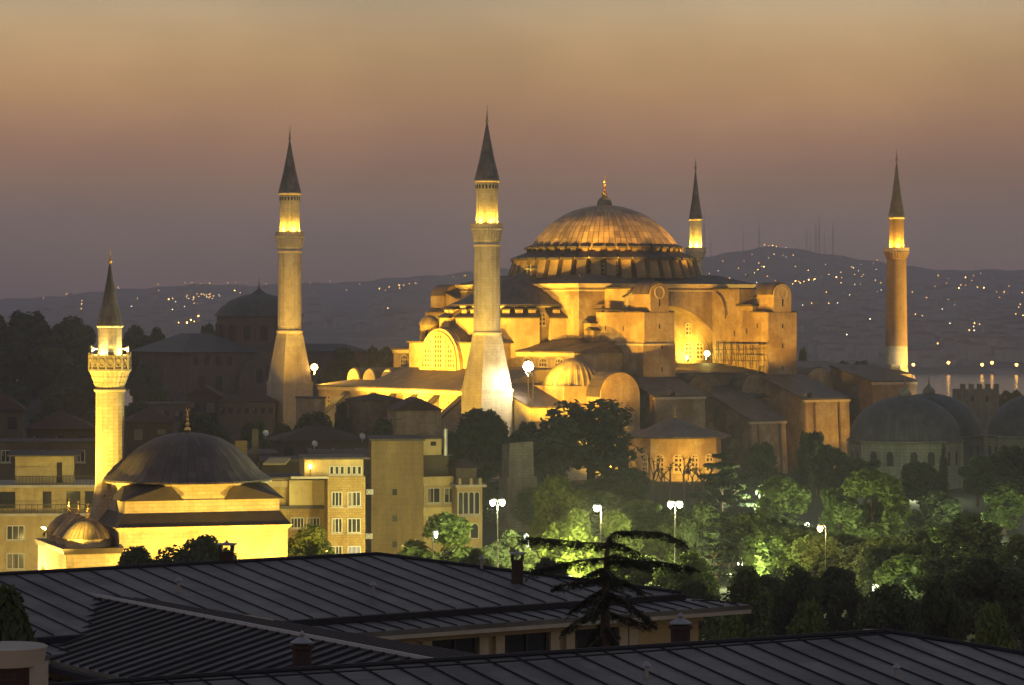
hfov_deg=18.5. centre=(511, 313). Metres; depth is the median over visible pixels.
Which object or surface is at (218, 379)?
window
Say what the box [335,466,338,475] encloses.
window
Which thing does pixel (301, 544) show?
leafy tree
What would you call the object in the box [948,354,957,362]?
hillside house
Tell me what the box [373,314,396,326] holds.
hillside house
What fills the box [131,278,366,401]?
old church
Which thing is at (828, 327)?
hillside house
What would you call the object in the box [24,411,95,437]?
town house
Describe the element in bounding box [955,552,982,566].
leafy tree
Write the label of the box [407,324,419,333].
hillside house
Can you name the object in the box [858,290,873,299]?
hillside house
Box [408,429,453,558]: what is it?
apartment block
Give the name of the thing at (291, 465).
town house
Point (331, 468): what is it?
window
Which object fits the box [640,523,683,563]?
leafy tree
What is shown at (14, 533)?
window
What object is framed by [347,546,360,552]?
window
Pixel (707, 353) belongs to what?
floodlight
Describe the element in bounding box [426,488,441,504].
window
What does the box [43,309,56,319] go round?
hillside house
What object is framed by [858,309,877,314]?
hillside house
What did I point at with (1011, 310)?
hillside house
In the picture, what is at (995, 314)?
hillside house
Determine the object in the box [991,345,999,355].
hillside house
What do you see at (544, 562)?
leafy tree
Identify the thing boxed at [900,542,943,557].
leafy tree
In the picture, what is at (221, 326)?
window
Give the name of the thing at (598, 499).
leafy tree
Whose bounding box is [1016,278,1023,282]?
hillside house
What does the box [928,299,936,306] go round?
hillside house
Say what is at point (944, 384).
water
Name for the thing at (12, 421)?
window
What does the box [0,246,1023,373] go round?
hills
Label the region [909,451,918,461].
window
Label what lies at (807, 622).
leafy tree
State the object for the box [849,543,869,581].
leafy tree
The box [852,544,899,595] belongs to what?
leafy tree
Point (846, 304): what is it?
hillside house
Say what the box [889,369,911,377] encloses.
gatehouse
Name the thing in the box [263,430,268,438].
satellite dish
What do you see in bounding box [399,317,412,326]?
hillside house
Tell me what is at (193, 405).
window
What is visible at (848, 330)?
hillside house
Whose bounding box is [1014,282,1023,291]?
hillside house
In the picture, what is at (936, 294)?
hillside house
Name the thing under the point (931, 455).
window
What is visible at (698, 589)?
leafy tree
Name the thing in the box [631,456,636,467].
window
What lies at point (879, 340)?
hillside house
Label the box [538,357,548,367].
window
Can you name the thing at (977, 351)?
hillside house
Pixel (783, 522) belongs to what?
leafy tree
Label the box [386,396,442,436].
house
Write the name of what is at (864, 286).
hillside house
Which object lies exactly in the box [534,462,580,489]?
leafy tree
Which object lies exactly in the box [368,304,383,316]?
hillside house
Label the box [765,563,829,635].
leafy tree
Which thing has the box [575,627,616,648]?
window
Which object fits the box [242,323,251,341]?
window
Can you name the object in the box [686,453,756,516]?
cedar tree
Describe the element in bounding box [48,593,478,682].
sheet roofed building
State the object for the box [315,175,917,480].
domed basilica
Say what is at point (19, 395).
leafy tree
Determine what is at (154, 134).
sky
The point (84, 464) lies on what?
town house
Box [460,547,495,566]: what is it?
leafy tree
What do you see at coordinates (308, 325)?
hillside house
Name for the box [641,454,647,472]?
window
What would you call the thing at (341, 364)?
leafy tree
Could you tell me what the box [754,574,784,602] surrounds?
leafy tree
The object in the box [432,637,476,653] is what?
window
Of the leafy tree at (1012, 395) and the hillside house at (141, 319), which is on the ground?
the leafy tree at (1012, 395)
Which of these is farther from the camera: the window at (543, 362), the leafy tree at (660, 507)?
the window at (543, 362)
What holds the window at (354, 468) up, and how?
in the apartment house at (342, 476)
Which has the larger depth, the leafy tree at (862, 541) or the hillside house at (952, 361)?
the hillside house at (952, 361)
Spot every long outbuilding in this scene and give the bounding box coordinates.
[128,402,191,432]
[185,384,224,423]
[218,391,277,445]
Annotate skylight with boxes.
[263,458,290,464]
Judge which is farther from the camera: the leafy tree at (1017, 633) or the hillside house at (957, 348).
the hillside house at (957, 348)
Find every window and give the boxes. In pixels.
[0,450,10,463]
[5,525,25,541]
[5,553,25,570]
[8,417,16,428]
[74,450,85,463]
[134,429,142,440]
[157,429,165,436]
[161,411,168,416]
[175,411,182,421]
[191,403,198,412]
[193,356,197,364]
[198,375,206,387]
[205,356,208,364]
[206,403,214,413]
[214,375,222,392]
[215,323,217,334]
[216,356,220,364]
[218,323,223,337]
[220,408,224,413]
[227,356,231,364]
[228,323,236,341]
[228,408,232,413]
[236,408,240,413]
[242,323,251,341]
[244,408,248,413]
[259,323,268,341]
[284,448,293,455]
[289,517,303,529]
[305,517,319,529]
[316,374,320,392]
[326,395,331,406]
[328,466,334,475]
[330,492,343,507]
[330,518,343,533]
[332,546,341,553]
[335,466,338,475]
[339,466,345,475]
[346,466,350,475]
[346,492,361,507]
[346,518,361,533]
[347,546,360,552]
[351,466,357,475]
[357,466,362,475]
[392,489,396,494]
[392,516,396,521]
[392,541,396,546]
[400,354,408,367]
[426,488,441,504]
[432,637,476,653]
[443,488,451,504]
[458,491,463,514]
[463,491,468,513]
[469,491,473,513]
[470,523,478,538]
[474,491,479,514]
[505,632,547,652]
[522,356,532,366]
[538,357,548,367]
[554,357,563,365]
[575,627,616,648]
[588,256,590,272]
[602,256,605,272]
[616,256,618,272]
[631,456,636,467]
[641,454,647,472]
[654,454,663,472]
[673,454,682,473]
[684,342,691,359]
[685,323,691,336]
[690,454,698,473]
[695,342,702,359]
[705,454,712,472]
[851,449,853,459]
[856,450,859,458]
[869,450,877,462]
[885,451,894,466]
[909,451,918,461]
[927,451,935,466]
[947,450,950,466]
[954,450,958,465]
[968,445,972,459]
[976,444,979,455]
[988,444,991,456]
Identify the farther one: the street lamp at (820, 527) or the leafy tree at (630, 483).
the leafy tree at (630, 483)
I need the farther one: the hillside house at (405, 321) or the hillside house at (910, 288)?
the hillside house at (910, 288)
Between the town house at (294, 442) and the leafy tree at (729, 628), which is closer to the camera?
the leafy tree at (729, 628)
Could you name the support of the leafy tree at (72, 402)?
on the ground
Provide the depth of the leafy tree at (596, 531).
399.87 m
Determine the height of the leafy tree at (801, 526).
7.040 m
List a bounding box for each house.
[0,393,27,437]
[0,438,95,479]
[0,450,94,571]
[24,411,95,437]
[35,308,50,310]
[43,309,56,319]
[45,302,61,309]
[60,306,78,314]
[88,302,96,308]
[115,289,123,297]
[122,320,138,330]
[124,407,175,456]
[126,308,145,316]
[127,315,146,324]
[146,312,161,323]
[149,307,167,315]
[150,294,158,299]
[151,320,169,333]
[153,302,159,306]
[176,289,190,296]
[177,315,193,326]
[196,311,212,321]
[198,296,205,302]
[200,320,216,331]
[210,313,216,319]
[211,302,226,310]
[247,449,278,468]
[258,456,298,472]
[260,287,269,293]
[264,473,324,551]
[266,425,368,455]
[290,454,369,553]
[302,303,320,312]
[303,297,317,303]
[303,311,323,321]
[304,322,312,329]
[307,449,368,549]
[323,319,332,327]
[333,315,350,328]
[334,312,350,315]
[344,393,403,435]
[355,322,366,330]
[367,296,380,306]
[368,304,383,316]
[373,309,383,315]
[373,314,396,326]
[382,292,394,301]
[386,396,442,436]
[391,294,407,301]
[391,325,400,331]
[394,312,411,324]
[397,328,406,334]
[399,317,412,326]
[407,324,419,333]
[418,301,428,308]
[447,459,486,547]
[791,298,810,307]
[797,323,803,330]
[798,308,822,319]
[807,273,820,283]
[808,340,822,352]
[809,306,827,312]
[810,304,831,307]
[810,344,817,355]
[813,317,826,326]
[813,333,834,341]
[815,299,826,303]
[815,330,845,336]
[818,324,839,331]
[818,342,839,359]
[822,348,846,362]
[823,293,833,300]
[823,311,836,318]
[826,317,831,323]
[828,307,838,315]
[832,315,847,323]
[832,333,844,342]
[834,321,842,325]
[837,342,855,360]
[838,298,854,311]
[840,326,855,336]
[841,295,855,299]
[841,336,864,343]
[842,275,853,286]
[842,315,862,326]
[849,314,864,319]
[853,320,880,330]
[853,329,875,337]
[854,325,867,329]
[855,299,866,310]
[855,343,877,360]
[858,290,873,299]
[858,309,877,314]
[860,283,869,289]
[864,334,885,352]
[866,299,874,306]
[866,310,884,321]
[874,326,885,334]
[875,296,885,304]
[907,285,913,294]
[907,297,915,305]
[907,302,912,309]
[907,315,924,321]
[907,320,921,324]
[907,324,926,331]
[907,332,909,347]
[908,348,939,363]
[912,307,934,318]
[912,332,934,348]
[916,283,921,288]
[917,294,925,300]
[918,355,934,367]
[920,279,931,286]
[922,320,946,331]
[924,288,936,296]
[924,341,933,346]
[928,290,942,299]
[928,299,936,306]
[934,278,949,284]
[935,325,954,335]
[935,336,939,346]
[936,285,953,292]
[938,286,949,295]
[940,331,961,347]
[940,356,949,365]
[941,338,956,349]
[946,299,966,308]
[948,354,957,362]
[948,356,955,365]
[950,335,974,340]
[952,340,972,357]
[953,318,973,332]
[956,281,971,288]
[960,296,971,299]
[961,342,980,358]
[963,305,971,312]
[963,315,972,319]
[967,297,982,304]
[967,311,983,314]
[967,335,989,341]
[968,343,990,359]
[972,304,984,312]
[973,314,992,327]
[975,277,985,285]
[976,291,993,299]
[977,294,985,300]
[977,336,1000,345]
[980,319,999,333]
[981,331,1008,336]
[982,354,993,362]
[984,279,995,288]
[984,311,1007,318]
[984,324,1002,332]
[986,300,992,305]
[989,326,1010,335]
[991,303,1005,310]
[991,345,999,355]
[993,277,1000,282]
[994,286,1007,295]
[994,347,1023,361]
[996,318,1014,322]
[997,298,1016,306]
[998,336,1023,348]
[998,339,1021,347]
[999,297,1018,304]
[999,316,1021,319]
[1000,295,1019,302]
[1000,307,1016,315]
[1000,322,1023,333]
[1007,281,1014,286]
[1012,328,1023,337]
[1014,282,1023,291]
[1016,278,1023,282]
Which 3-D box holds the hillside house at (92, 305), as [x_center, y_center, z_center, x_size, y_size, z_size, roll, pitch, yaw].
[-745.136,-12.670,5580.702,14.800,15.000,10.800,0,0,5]
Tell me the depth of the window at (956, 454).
556.27 m
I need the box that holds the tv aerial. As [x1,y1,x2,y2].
[33,431,45,452]
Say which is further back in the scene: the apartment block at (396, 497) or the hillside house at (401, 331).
the hillside house at (401, 331)
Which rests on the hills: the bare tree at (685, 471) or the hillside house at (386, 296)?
the hillside house at (386, 296)
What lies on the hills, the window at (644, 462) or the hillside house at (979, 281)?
the hillside house at (979, 281)
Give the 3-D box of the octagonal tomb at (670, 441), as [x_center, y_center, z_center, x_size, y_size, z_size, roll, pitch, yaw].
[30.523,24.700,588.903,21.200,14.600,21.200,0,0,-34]
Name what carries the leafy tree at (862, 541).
on the ground
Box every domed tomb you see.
[846,378,964,488]
[911,373,984,480]
[985,395,1023,456]
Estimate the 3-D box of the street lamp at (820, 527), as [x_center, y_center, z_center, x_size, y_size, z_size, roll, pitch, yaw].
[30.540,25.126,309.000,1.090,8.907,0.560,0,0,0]
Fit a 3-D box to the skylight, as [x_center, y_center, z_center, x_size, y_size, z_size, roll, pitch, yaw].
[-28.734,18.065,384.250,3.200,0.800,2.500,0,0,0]
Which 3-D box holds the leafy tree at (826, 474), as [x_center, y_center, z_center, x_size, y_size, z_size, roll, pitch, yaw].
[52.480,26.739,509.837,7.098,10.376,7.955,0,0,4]
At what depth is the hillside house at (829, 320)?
3843.28 m
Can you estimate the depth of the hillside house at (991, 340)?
3235.74 m
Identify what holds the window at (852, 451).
in the domed tomb at (893, 435)
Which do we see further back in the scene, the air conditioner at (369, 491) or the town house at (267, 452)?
the town house at (267, 452)
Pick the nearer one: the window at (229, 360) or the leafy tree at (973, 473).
the leafy tree at (973, 473)
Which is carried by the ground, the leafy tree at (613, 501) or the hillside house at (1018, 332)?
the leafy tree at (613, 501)
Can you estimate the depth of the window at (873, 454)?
553.15 m
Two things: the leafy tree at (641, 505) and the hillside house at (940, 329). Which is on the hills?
the hillside house at (940, 329)
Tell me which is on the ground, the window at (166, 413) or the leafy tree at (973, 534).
the leafy tree at (973, 534)
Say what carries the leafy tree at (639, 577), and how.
on the ground
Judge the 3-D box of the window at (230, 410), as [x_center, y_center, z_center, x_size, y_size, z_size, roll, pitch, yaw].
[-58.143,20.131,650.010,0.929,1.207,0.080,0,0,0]
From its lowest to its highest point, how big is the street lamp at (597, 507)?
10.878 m
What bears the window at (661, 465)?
in the octagonal tomb at (670, 441)
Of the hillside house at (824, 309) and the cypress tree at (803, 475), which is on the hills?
the hillside house at (824, 309)
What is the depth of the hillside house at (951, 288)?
5709.87 m
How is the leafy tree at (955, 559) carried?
on the ground
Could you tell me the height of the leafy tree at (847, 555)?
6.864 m
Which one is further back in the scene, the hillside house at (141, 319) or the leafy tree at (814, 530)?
the hillside house at (141, 319)
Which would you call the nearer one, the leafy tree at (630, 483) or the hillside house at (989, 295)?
the leafy tree at (630, 483)
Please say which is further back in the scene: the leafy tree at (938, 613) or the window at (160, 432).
the window at (160, 432)
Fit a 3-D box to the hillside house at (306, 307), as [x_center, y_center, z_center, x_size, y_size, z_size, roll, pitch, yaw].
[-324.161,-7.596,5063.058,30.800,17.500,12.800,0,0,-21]
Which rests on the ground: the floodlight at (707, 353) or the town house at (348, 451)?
the town house at (348, 451)
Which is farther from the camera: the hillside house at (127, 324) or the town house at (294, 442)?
the hillside house at (127, 324)
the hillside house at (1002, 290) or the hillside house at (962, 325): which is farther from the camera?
the hillside house at (1002, 290)
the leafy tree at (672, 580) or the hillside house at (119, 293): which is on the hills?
the hillside house at (119, 293)
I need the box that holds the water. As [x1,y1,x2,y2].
[16,374,1023,405]
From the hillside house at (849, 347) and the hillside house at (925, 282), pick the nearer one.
the hillside house at (849, 347)
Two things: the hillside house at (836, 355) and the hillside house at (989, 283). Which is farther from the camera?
the hillside house at (989, 283)
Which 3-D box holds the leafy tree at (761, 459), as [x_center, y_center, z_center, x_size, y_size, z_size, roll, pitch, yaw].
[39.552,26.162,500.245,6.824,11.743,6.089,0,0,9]
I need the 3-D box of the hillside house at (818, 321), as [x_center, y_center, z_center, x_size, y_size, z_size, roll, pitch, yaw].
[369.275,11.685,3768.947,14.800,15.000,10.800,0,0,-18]
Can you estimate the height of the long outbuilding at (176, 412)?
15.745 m
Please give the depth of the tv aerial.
344.97 m
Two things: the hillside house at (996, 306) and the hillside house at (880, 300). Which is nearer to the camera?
the hillside house at (996, 306)
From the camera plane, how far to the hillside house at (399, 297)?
5710.07 m
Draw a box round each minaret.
[88,250,131,520]
[266,130,312,429]
[460,105,512,478]
[685,159,705,274]
[884,150,908,371]
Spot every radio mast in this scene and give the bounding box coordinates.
[815,226,816,252]
[818,225,819,253]
[832,229,833,254]
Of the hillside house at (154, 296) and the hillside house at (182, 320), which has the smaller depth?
the hillside house at (182, 320)
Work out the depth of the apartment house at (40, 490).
340.36 m
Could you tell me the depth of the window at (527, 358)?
624.82 m
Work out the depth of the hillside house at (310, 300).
5396.49 m
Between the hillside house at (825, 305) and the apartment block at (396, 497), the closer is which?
the apartment block at (396, 497)
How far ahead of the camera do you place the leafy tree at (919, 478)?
497.68 m
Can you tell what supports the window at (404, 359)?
in the domed basilica
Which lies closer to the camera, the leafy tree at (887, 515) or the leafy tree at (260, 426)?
the leafy tree at (887, 515)
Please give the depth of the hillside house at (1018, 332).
3436.84 m
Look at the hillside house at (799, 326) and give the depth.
3595.24 m
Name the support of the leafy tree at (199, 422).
on the ground
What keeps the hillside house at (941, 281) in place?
on the hills
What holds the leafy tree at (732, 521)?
on the ground
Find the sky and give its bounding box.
[0,0,1023,298]
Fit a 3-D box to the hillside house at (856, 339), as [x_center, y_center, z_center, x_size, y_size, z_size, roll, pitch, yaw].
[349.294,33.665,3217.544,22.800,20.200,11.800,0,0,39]
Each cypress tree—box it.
[791,429,813,496]
[937,442,951,494]
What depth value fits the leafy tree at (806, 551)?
316.65 m
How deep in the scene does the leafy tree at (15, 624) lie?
55.77 m
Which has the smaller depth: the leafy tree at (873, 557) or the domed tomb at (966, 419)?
the leafy tree at (873, 557)
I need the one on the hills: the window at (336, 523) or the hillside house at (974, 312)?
the hillside house at (974, 312)
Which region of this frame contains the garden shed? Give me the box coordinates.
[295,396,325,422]
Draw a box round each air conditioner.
[366,489,372,494]
[366,534,372,538]
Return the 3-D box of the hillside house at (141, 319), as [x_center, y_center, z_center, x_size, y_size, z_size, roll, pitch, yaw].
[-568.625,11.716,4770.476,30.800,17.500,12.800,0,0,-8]
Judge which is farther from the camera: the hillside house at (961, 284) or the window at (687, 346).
the hillside house at (961, 284)
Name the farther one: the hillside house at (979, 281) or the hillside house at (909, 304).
the hillside house at (979, 281)
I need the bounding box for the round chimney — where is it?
[0,641,47,684]
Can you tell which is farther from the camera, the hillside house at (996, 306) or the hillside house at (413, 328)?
the hillside house at (996, 306)
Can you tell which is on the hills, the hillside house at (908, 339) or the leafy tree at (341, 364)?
the hillside house at (908, 339)
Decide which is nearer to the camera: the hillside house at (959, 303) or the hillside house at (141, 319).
the hillside house at (141, 319)
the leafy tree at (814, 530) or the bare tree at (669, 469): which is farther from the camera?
the bare tree at (669, 469)
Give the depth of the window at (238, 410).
650.02 m
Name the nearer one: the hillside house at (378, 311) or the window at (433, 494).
the window at (433, 494)
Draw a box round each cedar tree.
[516,529,700,647]
[678,517,754,592]
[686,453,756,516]
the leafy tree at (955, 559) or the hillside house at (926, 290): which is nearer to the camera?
the leafy tree at (955, 559)
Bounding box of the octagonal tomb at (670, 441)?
[618,408,731,481]
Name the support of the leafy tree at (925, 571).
on the ground
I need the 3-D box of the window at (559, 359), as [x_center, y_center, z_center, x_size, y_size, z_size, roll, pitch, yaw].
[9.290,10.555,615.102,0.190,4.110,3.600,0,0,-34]
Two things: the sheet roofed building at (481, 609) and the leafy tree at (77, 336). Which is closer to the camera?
the sheet roofed building at (481, 609)
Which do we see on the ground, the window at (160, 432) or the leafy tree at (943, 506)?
the leafy tree at (943, 506)
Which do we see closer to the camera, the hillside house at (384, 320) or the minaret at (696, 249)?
the minaret at (696, 249)
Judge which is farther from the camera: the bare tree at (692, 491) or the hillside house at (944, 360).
the hillside house at (944, 360)
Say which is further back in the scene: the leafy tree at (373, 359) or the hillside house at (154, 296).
the hillside house at (154, 296)
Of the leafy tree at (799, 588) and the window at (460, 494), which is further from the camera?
the window at (460, 494)
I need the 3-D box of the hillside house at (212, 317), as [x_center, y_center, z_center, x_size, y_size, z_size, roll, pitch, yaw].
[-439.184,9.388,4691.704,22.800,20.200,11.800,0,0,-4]
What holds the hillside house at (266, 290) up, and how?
on the hills
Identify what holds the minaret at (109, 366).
on the ground
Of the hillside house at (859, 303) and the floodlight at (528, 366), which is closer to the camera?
the floodlight at (528, 366)
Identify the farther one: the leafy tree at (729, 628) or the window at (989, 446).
the window at (989, 446)
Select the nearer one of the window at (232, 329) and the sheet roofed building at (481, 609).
the sheet roofed building at (481, 609)
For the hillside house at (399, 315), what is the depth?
4101.13 m
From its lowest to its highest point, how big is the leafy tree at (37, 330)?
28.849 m
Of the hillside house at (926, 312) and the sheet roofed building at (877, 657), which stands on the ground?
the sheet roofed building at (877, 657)
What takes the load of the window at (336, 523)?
in the apartment house at (342, 476)
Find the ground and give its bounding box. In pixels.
[24,399,1023,649]
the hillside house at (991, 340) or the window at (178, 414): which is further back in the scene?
the hillside house at (991, 340)
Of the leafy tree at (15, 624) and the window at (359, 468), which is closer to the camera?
the leafy tree at (15, 624)
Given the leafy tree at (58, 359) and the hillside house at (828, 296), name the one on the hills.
the hillside house at (828, 296)
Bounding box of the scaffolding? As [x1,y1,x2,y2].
[710,341,764,374]
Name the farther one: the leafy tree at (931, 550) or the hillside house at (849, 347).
the hillside house at (849, 347)
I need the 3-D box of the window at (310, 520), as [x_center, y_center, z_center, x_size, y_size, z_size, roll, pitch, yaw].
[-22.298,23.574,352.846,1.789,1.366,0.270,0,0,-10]
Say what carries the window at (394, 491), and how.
in the apartment block at (396, 497)
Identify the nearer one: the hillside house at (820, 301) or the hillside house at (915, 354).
the hillside house at (915, 354)
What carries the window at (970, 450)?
in the domed tomb at (966, 419)
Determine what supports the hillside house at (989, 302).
on the hills
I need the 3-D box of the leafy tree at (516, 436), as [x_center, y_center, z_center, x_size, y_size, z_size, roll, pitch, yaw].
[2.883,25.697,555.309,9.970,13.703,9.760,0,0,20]
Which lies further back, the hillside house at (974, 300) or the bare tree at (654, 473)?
the hillside house at (974, 300)
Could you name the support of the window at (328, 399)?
in the domed basilica
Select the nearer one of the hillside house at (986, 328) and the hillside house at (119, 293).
the hillside house at (986, 328)
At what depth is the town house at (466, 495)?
371.45 m
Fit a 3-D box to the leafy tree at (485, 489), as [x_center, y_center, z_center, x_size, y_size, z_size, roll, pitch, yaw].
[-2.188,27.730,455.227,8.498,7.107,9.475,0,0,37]
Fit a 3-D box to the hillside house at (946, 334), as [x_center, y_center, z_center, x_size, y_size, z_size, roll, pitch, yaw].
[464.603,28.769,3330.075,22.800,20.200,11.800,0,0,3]
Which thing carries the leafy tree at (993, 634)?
on the ground
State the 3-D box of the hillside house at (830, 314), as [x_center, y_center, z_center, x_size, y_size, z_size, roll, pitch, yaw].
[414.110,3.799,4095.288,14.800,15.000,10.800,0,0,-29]
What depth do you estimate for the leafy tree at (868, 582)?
303.50 m
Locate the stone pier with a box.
[499,441,536,531]
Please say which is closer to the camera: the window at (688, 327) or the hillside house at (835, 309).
the window at (688, 327)
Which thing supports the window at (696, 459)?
in the octagonal tomb at (670, 441)
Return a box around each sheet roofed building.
[0,540,750,681]
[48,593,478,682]
[48,613,1023,684]
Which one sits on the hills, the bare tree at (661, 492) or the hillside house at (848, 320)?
the hillside house at (848, 320)
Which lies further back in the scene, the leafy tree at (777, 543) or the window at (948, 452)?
the window at (948, 452)
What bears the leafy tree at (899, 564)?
on the ground
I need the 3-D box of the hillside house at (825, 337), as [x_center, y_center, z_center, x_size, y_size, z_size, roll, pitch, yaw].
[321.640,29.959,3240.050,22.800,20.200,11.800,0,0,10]
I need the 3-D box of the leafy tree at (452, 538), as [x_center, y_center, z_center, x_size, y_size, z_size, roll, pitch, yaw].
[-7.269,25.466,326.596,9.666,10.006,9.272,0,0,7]
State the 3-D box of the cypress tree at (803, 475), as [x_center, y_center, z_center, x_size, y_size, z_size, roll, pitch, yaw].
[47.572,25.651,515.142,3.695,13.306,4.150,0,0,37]
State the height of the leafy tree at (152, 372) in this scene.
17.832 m
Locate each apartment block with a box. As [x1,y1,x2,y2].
[367,435,424,553]
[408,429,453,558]
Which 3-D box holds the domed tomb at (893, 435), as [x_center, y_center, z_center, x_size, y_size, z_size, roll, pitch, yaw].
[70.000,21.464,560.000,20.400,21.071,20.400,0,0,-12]
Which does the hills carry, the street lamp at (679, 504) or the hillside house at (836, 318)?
the hillside house at (836, 318)
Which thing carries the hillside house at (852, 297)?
on the hills
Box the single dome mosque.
[34,408,292,569]
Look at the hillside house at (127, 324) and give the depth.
4213.51 m
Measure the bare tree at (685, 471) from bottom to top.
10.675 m
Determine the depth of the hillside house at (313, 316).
4708.45 m
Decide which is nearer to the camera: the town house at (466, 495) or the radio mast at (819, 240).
the town house at (466, 495)
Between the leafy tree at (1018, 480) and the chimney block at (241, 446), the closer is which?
the chimney block at (241, 446)
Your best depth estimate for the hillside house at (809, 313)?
3989.16 m
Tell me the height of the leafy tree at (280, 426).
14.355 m
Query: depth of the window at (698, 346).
647.65 m
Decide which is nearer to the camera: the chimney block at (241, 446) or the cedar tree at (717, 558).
the cedar tree at (717, 558)
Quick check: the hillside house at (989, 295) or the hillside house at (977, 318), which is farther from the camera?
the hillside house at (989, 295)
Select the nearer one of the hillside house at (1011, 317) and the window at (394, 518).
the window at (394, 518)
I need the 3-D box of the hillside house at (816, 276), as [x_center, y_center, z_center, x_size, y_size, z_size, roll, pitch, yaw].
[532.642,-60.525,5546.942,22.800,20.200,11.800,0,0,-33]
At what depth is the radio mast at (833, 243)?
7598.82 m
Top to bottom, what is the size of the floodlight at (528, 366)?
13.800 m
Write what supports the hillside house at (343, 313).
on the hills
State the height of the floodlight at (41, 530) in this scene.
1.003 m
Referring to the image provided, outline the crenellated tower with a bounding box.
[952,384,998,455]
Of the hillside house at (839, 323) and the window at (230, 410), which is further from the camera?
the hillside house at (839, 323)
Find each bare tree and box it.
[646,455,661,501]
[655,465,672,505]
[659,461,673,499]
[675,454,694,505]
[683,465,702,509]
[689,464,714,501]
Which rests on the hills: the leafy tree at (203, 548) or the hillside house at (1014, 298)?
the hillside house at (1014, 298)
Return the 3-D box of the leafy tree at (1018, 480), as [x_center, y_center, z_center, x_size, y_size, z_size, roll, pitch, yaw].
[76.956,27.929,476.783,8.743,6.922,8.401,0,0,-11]
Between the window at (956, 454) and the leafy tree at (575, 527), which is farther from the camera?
the window at (956, 454)
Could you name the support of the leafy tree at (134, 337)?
on the ground
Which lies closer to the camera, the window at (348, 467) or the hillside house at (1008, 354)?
the window at (348, 467)
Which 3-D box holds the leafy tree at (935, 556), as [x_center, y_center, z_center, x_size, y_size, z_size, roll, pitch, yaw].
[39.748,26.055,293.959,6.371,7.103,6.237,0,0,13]
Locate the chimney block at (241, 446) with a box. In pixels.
[235,429,257,466]
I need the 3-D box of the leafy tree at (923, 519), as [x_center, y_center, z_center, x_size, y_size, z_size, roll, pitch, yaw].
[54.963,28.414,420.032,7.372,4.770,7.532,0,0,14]
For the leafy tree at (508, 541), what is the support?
on the ground
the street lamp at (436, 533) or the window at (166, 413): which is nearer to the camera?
the street lamp at (436, 533)
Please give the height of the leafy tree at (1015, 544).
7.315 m
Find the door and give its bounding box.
[57,462,61,482]
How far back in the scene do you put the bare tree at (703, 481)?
470.08 m
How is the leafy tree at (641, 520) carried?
on the ground
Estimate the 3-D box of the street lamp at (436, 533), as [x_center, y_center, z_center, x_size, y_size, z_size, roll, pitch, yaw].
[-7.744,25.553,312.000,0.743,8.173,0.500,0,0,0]
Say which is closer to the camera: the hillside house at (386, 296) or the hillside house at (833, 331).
the hillside house at (833, 331)
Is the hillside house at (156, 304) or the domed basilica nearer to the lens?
the domed basilica
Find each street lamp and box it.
[432,530,437,558]
[490,498,504,566]
[593,503,601,567]
[668,500,682,562]
[817,524,825,568]
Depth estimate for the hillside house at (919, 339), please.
3280.94 m
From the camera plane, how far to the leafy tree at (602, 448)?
544.90 m
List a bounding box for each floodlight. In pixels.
[39,527,45,536]
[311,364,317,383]
[523,361,533,403]
[532,372,534,400]
[704,351,709,359]
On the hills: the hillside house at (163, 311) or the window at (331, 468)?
the hillside house at (163, 311)
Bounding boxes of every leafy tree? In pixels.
[0,314,27,367]
[0,343,53,400]
[0,382,31,413]
[0,583,49,684]
[7,309,64,381]
[29,389,95,424]
[36,346,74,401]
[51,316,96,366]
[54,362,95,410]
[116,545,162,565]
[122,324,147,390]
[124,400,148,453]
[127,360,166,400]
[146,326,165,344]
[154,544,190,563]
[172,534,239,562]
[177,411,230,440]
[200,323,214,334]
[238,420,268,448]
[271,423,292,435]
[288,523,338,556]
[293,411,332,430]
[317,346,359,383]
[334,400,351,432]
[362,345,393,367]
[364,416,392,437]
[397,511,473,561]
[441,429,469,463]
[457,407,515,481]
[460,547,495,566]
[482,480,498,523]
[482,489,499,523]
[483,530,539,570]
[489,482,498,490]
[499,420,542,475]
[512,487,537,526]
[522,397,643,479]
[527,556,568,575]
[528,473,589,548]
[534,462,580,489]
[534,507,611,577]
[578,493,609,537]
[579,467,651,499]
[586,496,625,525]
[591,504,633,541]
[592,490,616,497]
[599,509,643,576]
[610,554,661,585]
[619,499,658,516]
[626,511,658,545]
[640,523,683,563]
[645,550,721,596]
[646,501,662,511]
[657,503,687,520]
[657,513,692,552]
[674,580,720,640]
[679,501,719,571]
[681,510,695,543]
[694,469,758,512]
[699,565,776,640]
[710,614,742,639]
[712,526,741,573]
[718,524,753,556]
[719,516,740,565]
[721,522,729,566]
[735,511,778,525]
[739,520,769,534]
[740,441,780,499]
[741,525,784,575]
[752,518,797,548]
[752,528,815,578]
[754,474,811,516]
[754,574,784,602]
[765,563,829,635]
[768,512,804,525]
[782,534,841,580]
[783,524,809,530]
[785,597,825,634]
[798,346,806,360]
[804,431,831,496]
[805,527,829,533]
[809,532,842,571]
[811,566,864,631]
[814,447,852,494]
[816,537,867,574]
[818,487,858,534]
[823,545,859,577]
[831,533,860,546]
[832,467,911,539]
[839,360,867,364]
[843,458,881,503]
[848,580,923,631]
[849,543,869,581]
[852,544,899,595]
[855,552,884,596]
[864,535,902,546]
[871,553,930,591]
[880,544,924,569]
[891,572,918,606]
[897,529,940,552]
[898,461,948,506]
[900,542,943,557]
[902,508,946,534]
[902,557,965,602]
[905,579,965,640]
[909,554,942,573]
[915,490,963,525]
[924,512,1015,561]
[933,554,977,581]
[942,556,1023,642]
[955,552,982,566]
[958,455,996,506]
[965,570,1022,638]
[974,599,1019,649]
[979,444,1023,495]
[981,481,1023,534]
[987,475,1023,504]
[994,533,1023,571]
[999,389,1021,407]

